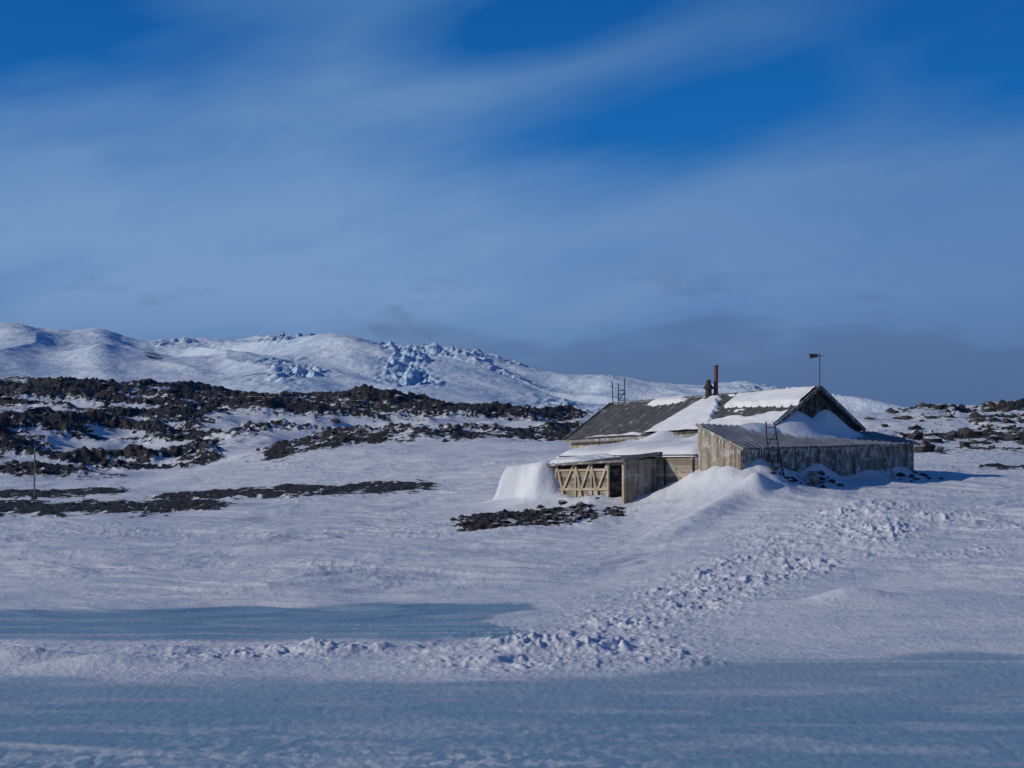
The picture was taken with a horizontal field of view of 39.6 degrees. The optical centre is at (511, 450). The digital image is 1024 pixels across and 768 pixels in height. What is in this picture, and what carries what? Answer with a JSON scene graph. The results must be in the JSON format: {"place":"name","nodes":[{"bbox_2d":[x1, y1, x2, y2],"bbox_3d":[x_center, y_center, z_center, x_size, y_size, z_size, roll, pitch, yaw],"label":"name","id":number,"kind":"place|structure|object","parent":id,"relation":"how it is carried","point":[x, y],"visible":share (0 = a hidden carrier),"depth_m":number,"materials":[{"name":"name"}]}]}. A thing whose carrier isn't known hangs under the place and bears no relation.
{"place":"outdoors","nodes":[
{"label":"outdoors","id":0,"kind":"place"},
{"bbox_2d":[0,322,906,413],"bbox_3d":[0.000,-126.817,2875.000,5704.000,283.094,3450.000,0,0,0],"label":"snowy mountain","id":1,"kind":"structure","parent":0,"point":[304,363],"depth_m":2304.11,"materials":[{"name":"white snow"}]},
{"bbox_2d":[0,376,1023,767],"bbox_3d":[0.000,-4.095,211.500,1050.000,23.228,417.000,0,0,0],"label":"snow ground","id":2,"kind":"structure","parent":0,"point":[754,614],"depth_m":46.29,"materials":[{"name":"white snow"}]},
{"bbox_2d":[30,448,36,499],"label":"wooden post","id":3,"kind":"object","parent":2,"relation":"on","point":[34,497],"visible":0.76,"depth_m":99.95,"materials":[{"name":"grey wood"}]},
{"bbox_2d":[0,376,584,478],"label":"moraine boulders","id":4,"kind":"object","parent":2,"relation":"on","point":[343,438],"visible":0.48,"depth_m":196.67,"materials":[{"name":"black stone"}]},
{"bbox_2d":[11,463,1004,530],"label":"beach rocks","id":5,"kind":"object","parent":2,"relation":"on","point":[570,513],"visible":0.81,"depth_m":73.83,"materials":[{"name":"black stone"}]},
{"bbox_2d":[546,452,661,503],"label":"wooden shed","id":6,"kind":"structure","parent":2,"relation":"on","point":[628,478],"depth_m":77.83,"materials":[{"name":"beige wood"}]},
{"bbox_2d":[555,365,919,488],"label":"wooden hut","id":7,"kind":"object","parent":2,"relation":"on","point":[686,435],"visible":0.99,"depth_m":81.48,"materials":[{"name":"wood"}]},
{"bbox_2d":[612,378,624,404],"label":"ladder frame","id":8,"kind":"object","parent":7,"relation":"attached to","point":[618,392],"visible":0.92,"depth_m":94.66,"materials":[{"name":"grey wood"}]},
{"bbox_2d":[809,353,819,384],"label":"weather vane","id":9,"kind":"object","parent":7,"relation":"on","point":[813,355],"visible":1,"depth_m":81.75,"materials":[{"name":"black metal"}]},
{"bbox_2d":[765,422,784,477],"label":"ladder","id":10,"kind":"object","parent":2,"relation":"on","point":[767,439],"visible":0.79,"depth_m":74.33,"materials":[{"name":"grey wood"}]},
{"bbox_2d":[806,471,819,484],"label":"wooden crates","id":11,"kind":"object","parent":2,"relation":"on","point":[812,478],"visible":1,"depth_m":75.00,"materials":[{"name":"grey wood"}]},
{"bbox_2d":[769,467,943,487],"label":"loose rocks","id":12,"kind":"object","parent":2,"relation":"on","point":[822,473],"visible":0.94,"depth_m":76.06,"materials":[{"name":"black stone"}]},
{"bbox_2d":[881,444,894,479],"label":"leaning plank","id":13,"kind":"object","parent":2,"relation":"on","point":[888,463],"visible":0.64,"depth_m":80.45,"materials":[{"name":"grey wood"}]},
{"bbox_2d":[864,401,1023,452],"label":"moraine boulders","id":14,"kind":"object","parent":2,"relation":"on","point":[925,445],"visible":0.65,"depth_m":123.07,"materials":[{"name":"black stone"}]},
{"bbox_2d":[0,0,1023,406],"label":"sky","id":15,"kind":"structure","parent":0,"point":[659,191],"materials":[{"name":"blue"}]}
]}

